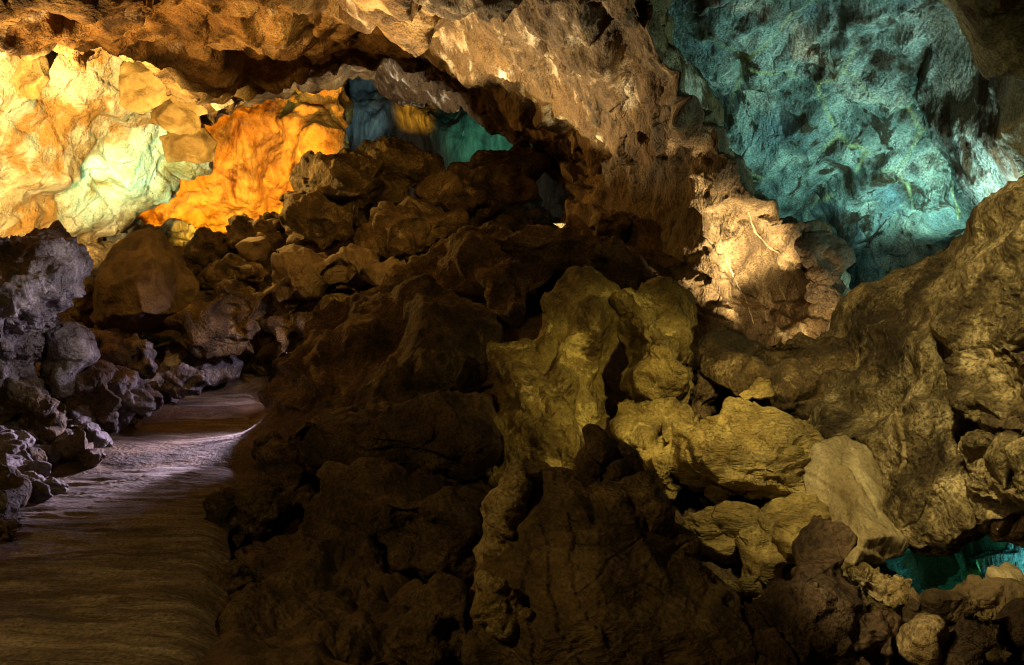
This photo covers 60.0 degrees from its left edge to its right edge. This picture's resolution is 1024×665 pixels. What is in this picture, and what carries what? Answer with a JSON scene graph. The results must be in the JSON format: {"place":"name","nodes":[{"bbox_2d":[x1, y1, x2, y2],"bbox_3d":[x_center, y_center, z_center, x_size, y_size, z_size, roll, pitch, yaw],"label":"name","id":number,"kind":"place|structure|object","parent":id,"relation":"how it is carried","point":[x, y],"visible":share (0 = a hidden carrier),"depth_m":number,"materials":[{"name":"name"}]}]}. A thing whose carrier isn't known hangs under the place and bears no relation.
{"place":"outdoors","nodes":[
{"label":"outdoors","id":0,"kind":"place"},
{"bbox_2d":[16,418,27,428],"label":"rubble stone","id":1,"kind":"object","parent":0,"point":[21,421],"visible":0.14,"depth_m":9.90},
{"bbox_2d":[114,411,118,424],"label":"rubble stone","id":2,"kind":"object","parent":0,"point":[116,414],"visible":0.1,"depth_m":11.56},
{"bbox_2d":[0,392,256,664],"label":"path","id":3,"kind":"structure","parent":0,"point":[109,568],"depth_m":6.01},
{"bbox_2d":[144,377,160,386],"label":"rubble stone","id":4,"kind":"object","parent":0,"point":[151,380],"visible":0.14,"depth_m":15.66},
{"bbox_2d":[0,0,453,125],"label":"cave ceiling","id":5,"kind":"structure","parent":0,"point":[205,53],"depth_m":14.69,"materials":[{"name":"stone"}]},
{"bbox_2d":[118,61,172,113],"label":"hanging block","id":6,"kind":"structure","parent":5,"relation":"attached to","point":[142,87],"depth_m":21.56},
{"bbox_2d":[170,96,207,115],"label":"hanging block","id":7,"kind":"structure","parent":5,"relation":"attached to","point":[199,110],"depth_m":22.70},
{"bbox_2d":[211,99,233,110],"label":"hanging block","id":8,"kind":"structure","parent":5,"relation":"attached to","point":[216,107],"depth_m":21.76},
{"bbox_2d":[234,85,263,101],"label":"hanging block","id":9,"kind":"structure","parent":5,"relation":"attached to","point":[246,93],"depth_m":21.11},
{"bbox_2d":[338,0,723,184],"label":"rock rib","id":10,"kind":"object","parent":5,"relation":"attached to","point":[555,81],"visible":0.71,"depth_m":13.56,"materials":[{"name":"stone"}]},
{"bbox_2d":[0,217,959,664],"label":"ground","id":11,"kind":"structure","parent":0,"point":[232,645],"depth_m":10.36,"materials":[{"name":"stone"}]},
{"bbox_2d":[0,491,7,512],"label":"rubble stone","id":12,"kind":"object","parent":11,"relation":"on","point":[3,503],"visible":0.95,"depth_m":6.69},
{"bbox_2d":[0,425,17,439],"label":"rubble stone","id":13,"kind":"object","parent":11,"relation":"on","point":[8,434],"visible":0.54,"depth_m":9.29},
{"bbox_2d":[0,504,23,541],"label":"boulder","id":14,"kind":"object","parent":11,"relation":"on","point":[10,524],"visible":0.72,"depth_m":6.61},
{"bbox_2d":[0,453,25,473],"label":"rubble stone","id":15,"kind":"object","parent":11,"relation":"on","point":[15,461],"visible":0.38,"depth_m":8.62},
{"bbox_2d":[0,444,25,457],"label":"rubble stone","id":16,"kind":"object","parent":11,"relation":"on","point":[15,449],"visible":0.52,"depth_m":8.78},
{"bbox_2d":[2,421,26,430],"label":"rubble stone","id":17,"kind":"object","parent":11,"relation":"on","point":[15,425],"visible":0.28,"depth_m":9.61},
{"bbox_2d":[0,439,30,455],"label":"rubble stone","id":18,"kind":"object","parent":11,"relation":"on","point":[12,442],"visible":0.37,"depth_m":9.01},
{"bbox_2d":[0,464,31,512],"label":"boulder","id":19,"kind":"object","parent":11,"relation":"on","point":[15,485],"visible":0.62,"depth_m":7.50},
{"bbox_2d":[12,429,35,445],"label":"rubble stone","id":20,"kind":"object","parent":11,"relation":"on","point":[29,438],"visible":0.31,"depth_m":9.41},
{"bbox_2d":[23,450,32,460],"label":"rubble stone","id":21,"kind":"object","parent":11,"relation":"on","point":[27,456],"visible":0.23,"depth_m":8.85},
{"bbox_2d":[23,429,38,444],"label":"rubble stone","id":22,"kind":"object","parent":11,"relation":"on","point":[34,433],"visible":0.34,"depth_m":9.66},
{"bbox_2d":[0,376,66,443],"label":"boulder","id":23,"kind":"object","parent":11,"relation":"on","point":[32,403],"visible":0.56,"depth_m":9.83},
{"bbox_2d":[22,471,45,481],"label":"rubble stone","id":24,"kind":"object","parent":11,"relation":"on","point":[31,474],"visible":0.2,"depth_m":8.40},
{"bbox_2d":[24,459,51,478],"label":"rubble stone","id":25,"kind":"object","parent":11,"relation":"on","point":[38,467],"visible":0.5,"depth_m":8.77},
{"bbox_2d":[26,445,52,473],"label":"boulder","id":26,"kind":"object","parent":11,"relation":"on","point":[38,453],"visible":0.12,"depth_m":9.06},
{"bbox_2d":[28,477,52,503],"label":"boulder","id":27,"kind":"object","parent":11,"relation":"on","point":[40,491],"visible":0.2,"depth_m":8.05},
{"bbox_2d":[0,220,93,387],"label":"boulder","id":28,"kind":"object","parent":11,"relation":"on","point":[44,272],"visible":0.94,"depth_m":9.90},
{"bbox_2d":[40,445,60,466],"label":"rubble stone","id":29,"kind":"object","parent":11,"relation":"on","point":[53,455],"visible":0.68,"depth_m":9.31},
{"bbox_2d":[43,477,68,492],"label":"rubble stone","id":30,"kind":"object","parent":11,"relation":"on","point":[57,485],"visible":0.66,"depth_m":8.40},
{"bbox_2d":[54,432,73,440],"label":"rubble stone","id":31,"kind":"object","parent":11,"relation":"on","point":[61,437],"visible":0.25,"depth_m":9.83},
{"bbox_2d":[49,428,105,467],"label":"boulder","id":32,"kind":"object","parent":11,"relation":"on","point":[76,446],"visible":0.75,"depth_m":9.58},
{"bbox_2d":[66,283,94,327],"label":"boulder","id":33,"kind":"object","parent":11,"relation":"on","point":[81,310],"visible":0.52,"depth_m":18.18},
{"bbox_2d":[67,405,112,447],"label":"boulder","id":34,"kind":"object","parent":11,"relation":"on","point":[82,417],"visible":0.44,"depth_m":10.32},
{"bbox_2d":[62,364,121,433],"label":"boulder","id":35,"kind":"object","parent":11,"relation":"on","point":[97,396],"visible":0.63,"depth_m":10.90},
{"bbox_2d":[38,321,100,401],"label":"boulder","id":36,"kind":"object","parent":35,"relation":"on","point":[71,351],"visible":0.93,"depth_m":10.60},
{"bbox_2d":[85,238,121,277],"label":"boulder","id":37,"kind":"object","parent":11,"relation":"on","point":[98,252],"visible":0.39,"depth_m":20.62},
{"bbox_2d":[0,50,213,244],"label":"rock wall","id":38,"kind":"structure","parent":11,"relation":"on","point":[83,159],"depth_m":22.83,"materials":[{"name":"stone"}]},
{"bbox_2d":[12,54,49,99],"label":"hanging block","id":39,"kind":"structure","parent":38,"relation":"attached to","point":[31,79],"depth_m":19.05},
{"bbox_2d":[149,99,200,134],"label":"hanging block","id":40,"kind":"structure","parent":38,"relation":"attached to","point":[170,116],"depth_m":23.04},
{"bbox_2d":[159,125,217,163],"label":"hanging block","id":41,"kind":"structure","parent":38,"relation":"attached to","point":[199,147],"depth_m":24.04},
{"bbox_2d":[93,359,156,431],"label":"boulder","id":42,"kind":"object","parent":11,"relation":"on","point":[125,384],"visible":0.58,"depth_m":11.87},
{"bbox_2d":[88,328,133,366],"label":"boulder","id":43,"kind":"object","parent":42,"relation":"on","point":[115,348],"visible":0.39,"depth_m":12.61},
{"bbox_2d":[124,333,157,379],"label":"boulder","id":44,"kind":"object","parent":11,"relation":"on","point":[143,363],"visible":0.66,"depth_m":14.73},
{"bbox_2d":[89,227,199,333],"bbox_3d":[-7.338,-1.020,17.779,1.992,2.096,3.917,0,0,-37],"label":"boulder","id":45,"kind":"object","parent":11,"relation":"on","point":[146,281],"visible":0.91,"depth_m":16.68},
{"bbox_2d":[103,218,196,246],"bbox_3d":[-12.393,-3.087,30.171,3.963,1.648,2.342,0,0,24],"label":"rock ledge","id":46,"kind":"object","parent":11,"relation":"on","point":[177,232],"visible":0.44,"depth_m":29.66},
{"bbox_2d":[144,381,158,390],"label":"rubble stone","id":47,"kind":"object","parent":11,"relation":"on","point":[152,385],"visible":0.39,"depth_m":14.63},
{"bbox_2d":[144,389,163,409],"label":"rubble stone","id":48,"kind":"object","parent":11,"relation":"on","point":[158,397],"visible":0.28,"depth_m":13.97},
{"bbox_2d":[162,391,171,403],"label":"rubble stone","id":49,"kind":"object","parent":11,"relation":"on","point":[167,401],"visible":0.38,"depth_m":15.26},
{"bbox_2d":[159,362,210,398],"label":"boulder","id":50,"kind":"object","parent":11,"relation":"on","point":[182,380],"visible":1,"depth_m":14.71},
{"bbox_2d":[190,267,200,276],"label":"rubble stone","id":51,"kind":"object","parent":11,"relation":"on","point":[196,271],"visible":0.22,"depth_m":21.98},
{"bbox_2d":[158,341,243,386],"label":"boulder","id":52,"kind":"object","parent":11,"relation":"on","point":[220,370],"visible":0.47,"depth_m":16.72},
{"bbox_2d":[184,226,238,270],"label":"boulder","id":53,"kind":"object","parent":11,"relation":"on","point":[204,247],"visible":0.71,"depth_m":19.56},
{"bbox_2d":[224,213,283,251],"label":"boulder","id":54,"kind":"object","parent":53,"relation":"on","point":[240,227],"visible":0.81,"depth_m":19.08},
{"bbox_2d":[259,211,284,232],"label":"boulder","id":55,"kind":"object","parent":54,"relation":"on","point":[271,215],"visible":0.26,"depth_m":20.15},
{"bbox_2d":[164,279,273,358],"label":"boulder","id":56,"kind":"object","parent":11,"relation":"on","point":[229,318],"visible":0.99,"depth_m":16.11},
{"bbox_2d":[196,253,269,290],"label":"boulder","id":57,"kind":"object","parent":56,"relation":"on","point":[228,266],"visible":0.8,"depth_m":17.58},
{"bbox_2d":[235,236,271,262],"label":"boulder","id":58,"kind":"object","parent":57,"relation":"on","point":[255,249],"visible":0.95,"depth_m":17.88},
{"bbox_2d":[207,559,256,589],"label":"rubble stone","id":59,"kind":"object","parent":11,"relation":"on","point":[239,569],"visible":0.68,"depth_m":5.85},
{"bbox_2d":[221,578,253,593],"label":"rubble stone","id":60,"kind":"object","parent":11,"relation":"on","point":[230,587],"visible":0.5,"depth_m":5.79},
{"bbox_2d":[229,533,246,550],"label":"rubble stone","id":61,"kind":"object","parent":11,"relation":"on","point":[236,541],"visible":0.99,"depth_m":7.27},
{"bbox_2d":[236,349,251,367],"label":"rubble stone","id":62,"kind":"object","parent":11,"relation":"on","point":[245,356],"visible":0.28,"depth_m":19.02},
{"bbox_2d":[136,85,353,233],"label":"rock wall","id":63,"kind":"structure","parent":11,"relation":"on","point":[262,148],"depth_m":35.02,"materials":[{"name":"stone"}]},
{"bbox_2d":[202,481,291,541],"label":"boulder","id":64,"kind":"object","parent":11,"relation":"on","point":[253,511],"visible":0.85,"depth_m":7.37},
{"bbox_2d":[250,342,258,360],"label":"rubble stone","id":65,"kind":"object","parent":11,"relation":"on","point":[255,349],"visible":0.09,"depth_m":20.32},
{"bbox_2d":[251,353,275,375],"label":"rubble stone","id":66,"kind":"object","parent":11,"relation":"on","point":[261,365],"visible":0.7,"depth_m":17.92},
{"bbox_2d":[251,431,281,460],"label":"boulder","id":67,"kind":"object","parent":11,"relation":"on","point":[261,440],"visible":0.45,"depth_m":9.49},
{"bbox_2d":[251,437,317,492],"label":"boulder","id":68,"kind":"object","parent":11,"relation":"on","point":[281,466],"visible":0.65,"depth_m":8.74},
{"bbox_2d":[283,303,298,312],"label":"rubble stone","id":69,"kind":"object","parent":11,"relation":"on","point":[287,307],"visible":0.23,"depth_m":21.70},
{"bbox_2d":[273,484,316,528],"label":"boulder","id":70,"kind":"object","parent":11,"relation":"on","point":[301,497],"visible":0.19,"depth_m":7.82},
{"bbox_2d":[278,190,355,251],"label":"boulder","id":71,"kind":"object","parent":11,"relation":"on","point":[317,220],"visible":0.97,"depth_m":17.99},
{"bbox_2d":[279,136,445,231],"bbox_3d":[-3.458,-3.288,20.183,3.486,2.310,3.746,0,0,-38],"label":"rock slab","id":72,"kind":"object","parent":71,"relation":"on","point":[363,178],"visible":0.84,"depth_m":19.00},
{"bbox_2d":[259,284,374,357],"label":"boulder","id":73,"kind":"object","parent":11,"relation":"on","point":[286,330],"visible":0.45,"depth_m":16.17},
{"bbox_2d":[262,243,405,304],"bbox_3d":[-3.165,-1.073,16.247,2.635,1.160,2.334,0,0,0],"label":"rock slab","id":74,"kind":"object","parent":73,"relation":"on","point":[300,273],"visible":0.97,"depth_m":15.59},
{"bbox_2d":[220,531,422,664],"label":"boulder","id":75,"kind":"object","parent":11,"relation":"on","point":[331,598],"visible":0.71,"depth_m":5.80,"materials":[{"name":"stone"}]},
{"bbox_2d":[257,273,503,440],"bbox_3d":[-1.781,0.292,10.969,2.524,2.166,3.506,0,0,-43],"label":"boulder","id":76,"kind":"object","parent":11,"relation":"on","point":[412,337],"visible":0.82,"depth_m":10.68,"materials":[{"name":"stone"}]},
{"bbox_2d":[302,457,487,584],"bbox_3d":[-0.804,1.741,7.745,2.068,1.338,1.680,0,0,38],"label":"boulder","id":77,"kind":"object","parent":11,"relation":"on","point":[423,525],"visible":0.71,"depth_m":7.10,"materials":[{"name":"stone"}]},
{"bbox_2d":[301,390,502,483],"bbox_3d":[-0.983,1.147,8.919,2.022,1.234,2.285,0,0,0],"label":"boulder","id":78,"kind":"object","parent":11,"relation":"on","point":[454,435],"visible":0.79,"depth_m":8.07,"materials":[{"name":"stone"}]},
{"bbox_2d":[353,196,469,260],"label":"boulder","id":79,"kind":"object","parent":11,"relation":"on","point":[406,228],"visible":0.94,"depth_m":17.13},
{"bbox_2d":[414,168,495,211],"bbox_3d":[-1.118,-2.918,18.590,1.689,0.996,1.687,0,0,37],"label":"rock slab","id":80,"kind":"object","parent":79,"relation":"on","point":[445,190],"visible":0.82,"depth_m":18.00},
{"bbox_2d":[389,573,468,664],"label":"boulder","id":81,"kind":"object","parent":11,"relation":"on","point":[431,629],"visible":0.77,"depth_m":4.89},
{"bbox_2d":[472,451,532,575],"bbox_3d":[-0.066,1.240,5.468,0.385,1.024,0.476,0,0,0],"label":"rock slab","id":82,"kind":"object","parent":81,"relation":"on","point":[503,509],"visible":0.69,"depth_m":5.32,"materials":[{"name":"brown stone"}]},
{"bbox_2d":[345,77,568,219],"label":"rock wall","id":83,"kind":"structure","parent":11,"relation":"on","point":[461,135],"depth_m":38.37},
{"bbox_2d":[364,221,560,327],"bbox_3d":[0.019,-0.761,13.770,3.655,2.027,3.748,0,0,41],"label":"boulder","id":84,"kind":"object","parent":11,"relation":"on","point":[473,264],"visible":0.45,"depth_m":12.34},
{"bbox_2d":[494,224,608,276],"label":"boulder","id":85,"kind":"object","parent":84,"relation":"on","point":[560,251],"visible":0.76,"depth_m":11.87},
{"bbox_2d":[491,207,556,231],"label":"boulder","id":86,"kind":"object","parent":11,"relation":"on","point":[537,215],"visible":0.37,"depth_m":18.68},
{"bbox_2d":[447,140,550,226],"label":"boulder","id":87,"kind":"object","parent":86,"relation":"on","point":[509,178],"visible":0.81,"depth_m":18.60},
{"bbox_2d":[474,265,638,487],"bbox_3d":[0.543,0.632,8.933,1.906,2.777,3.046,0,0,0],"label":"boulder","id":88,"kind":"object","parent":11,"relation":"on","point":[548,391],"visible":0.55,"depth_m":9.05,"materials":[{"name":"stone"}]},
{"bbox_2d":[458,455,755,664],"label":"rock slab","id":89,"kind":"object","parent":11,"relation":"on","point":[578,571],"visible":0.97,"depth_m":4.86,"materials":[{"name":"brown stone"}]},
{"bbox_2d":[573,423,643,484],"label":"boulder","id":90,"kind":"object","parent":89,"relation":"on","point":[601,455],"visible":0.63,"depth_m":5.60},
{"bbox_2d":[620,471,701,558],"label":"boulder","id":91,"kind":"object","parent":89,"relation":"on","point":[653,507],"visible":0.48,"depth_m":5.33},
{"bbox_2d":[609,397,698,499],"bbox_3d":[1.278,1.071,8.354,0.822,0.874,1.445,0,0,24],"label":"rock slab","id":92,"kind":"object","parent":11,"relation":"on","point":[640,428],"visible":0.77,"depth_m":8.37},
{"bbox_2d":[610,276,697,402],"bbox_3d":[1.521,0.117,9.754,1.016,1.466,2.101,0,0,17],"label":"boulder","id":93,"kind":"object","parent":92,"relation":"on","point":[657,323],"visible":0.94,"depth_m":9.29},
{"bbox_2d":[679,508,699,523],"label":"rubble stone","id":94,"kind":"object","parent":11,"relation":"on","point":[690,510],"visible":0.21,"depth_m":7.85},
{"bbox_2d":[553,0,850,388],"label":"rock buttress","id":95,"kind":"object","parent":11,"relation":"on","point":[713,232],"visible":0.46,"depth_m":11.51,"materials":[{"name":"stone"}]},
{"bbox_2d":[588,209,631,239],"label":"boulder","id":96,"kind":"object","parent":95,"relation":"on","point":[611,223],"visible":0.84,"depth_m":13.21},
{"bbox_2d":[594,235,653,289],"bbox_3d":[1.611,-0.822,11.839,1.102,0.898,1.016,0,0,0],"label":"rock slab","id":97,"kind":"object","parent":95,"relation":"on","point":[627,268],"visible":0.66,"depth_m":11.44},
{"bbox_2d":[794,230,856,307],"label":"boulder","id":98,"kind":"object","parent":95,"relation":"on","point":[827,258],"visible":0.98,"depth_m":10.79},
{"bbox_2d":[689,369,724,421],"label":"boulder","id":99,"kind":"object","parent":11,"relation":"on","point":[705,394],"visible":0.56,"depth_m":9.48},
{"bbox_2d":[682,500,760,565],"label":"boulder","id":100,"kind":"object","parent":11,"relation":"on","point":[714,529],"visible":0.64,"depth_m":7.11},
{"bbox_2d":[723,489,831,599],"bbox_3d":[2.099,1.740,6.931,0.704,0.865,1.483,0,0,27],"label":"boulder","id":101,"kind":"object","parent":11,"relation":"on","point":[763,546],"visible":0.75,"depth_m":6.73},
{"bbox_2d":[649,396,823,504],"bbox_3d":[2.027,1.083,7.998,1.625,0.959,1.685,0,0,0],"label":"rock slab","id":102,"kind":"object","parent":101,"relation":"on","point":[748,449],"visible":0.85,"depth_m":7.53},
{"bbox_2d":[739,377,774,399],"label":"boulder","id":103,"kind":"object","parent":102,"relation":"on","point":[760,388],"visible":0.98,"depth_m":8.44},
{"bbox_2d":[741,515,869,664],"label":"boulder","id":104,"kind":"object","parent":11,"relation":"on","point":[810,612],"visible":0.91,"depth_m":4.99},
{"bbox_2d":[667,0,1023,289],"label":"rock vault","id":105,"kind":"object","parent":11,"relation":"on","point":[882,138],"visible":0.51,"depth_m":11.56,"materials":[{"name":"stone"}]},
{"bbox_2d":[846,562,911,616],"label":"boulder","id":106,"kind":"object","parent":11,"relation":"on","point":[877,588],"visible":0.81,"depth_m":5.67,"materials":[{"name":"beige stone"}]},
{"bbox_2d":[853,609,909,664],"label":"boulder","id":107,"kind":"object","parent":11,"relation":"on","point":[878,632],"visible":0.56,"depth_m":4.98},
{"bbox_2d":[802,175,1023,556],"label":"rock wall","id":108,"kind":"structure","parent":11,"relation":"on","point":[907,330],"depth_m":7.12,"materials":[{"name":"stone"}]},
{"bbox_2d":[697,328,856,420],"bbox_3d":[2.953,0.563,9.481,1.907,1.219,1.718,0,0,0],"label":"rock ledge","id":109,"kind":"object","parent":108,"relation":"attached to","point":[798,369],"visible":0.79,"depth_m":9.10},
{"bbox_2d":[803,434,909,576],"bbox_3d":[2.909,1.436,7.133,0.971,1.096,1.193,0,0,0],"label":"rock slab","id":110,"kind":"object","parent":108,"relation":"attached to","point":[842,480],"visible":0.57,"depth_m":7.17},
{"bbox_2d":[986,514,1023,547],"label":"boulder","id":111,"kind":"object","parent":108,"relation":"attached to","point":[1009,529],"visible":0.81,"depth_m":6.13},
{"bbox_2d":[957,429,1023,508],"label":"boulder","id":112,"kind":"object","parent":111,"relation":"on","point":[995,465],"visible":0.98,"depth_m":5.91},
{"bbox_2d":[944,340,1023,436],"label":"boulder","id":113,"kind":"object","parent":112,"relation":"on","point":[985,381],"visible":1,"depth_m":6.36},
{"bbox_2d":[895,612,949,664],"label":"boulder","id":114,"kind":"object","parent":11,"relation":"on","point":[922,638],"visible":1,"depth_m":4.80,"materials":[{"name":"beige stone"}]},
{"bbox_2d":[885,535,1023,594],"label":"rock wall","id":115,"kind":"structure","parent":11,"relation":"on","point":[981,556],"depth_m":10.08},
{"bbox_2d":[910,615,1001,664],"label":"boulder","id":116,"kind":"object","parent":11,"relation":"on","point":[972,641],"visible":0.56,"depth_m":4.76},
{"bbox_2d":[902,574,1023,626],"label":"rock slab","id":117,"kind":"object","parent":11,"relation":"on","point":[970,596],"visible":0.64,"depth_m":5.34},
{"bbox_2d":[985,562,1023,580],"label":"boulder","id":118,"kind":"object","parent":117,"relation":"on","point":[1007,570],"visible":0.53,"depth_m":5.66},
{"bbox_2d":[973,605,1020,664],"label":"rock slab","id":119,"kind":"object","parent":11,"relation":"on","point":[998,653],"visible":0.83,"depth_m":4.71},
{"bbox_2d":[996,598,1023,664],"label":"boulder","id":120,"kind":"object","parent":11,"relation":"on","point":[1010,618],"visible":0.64,"depth_m":4.76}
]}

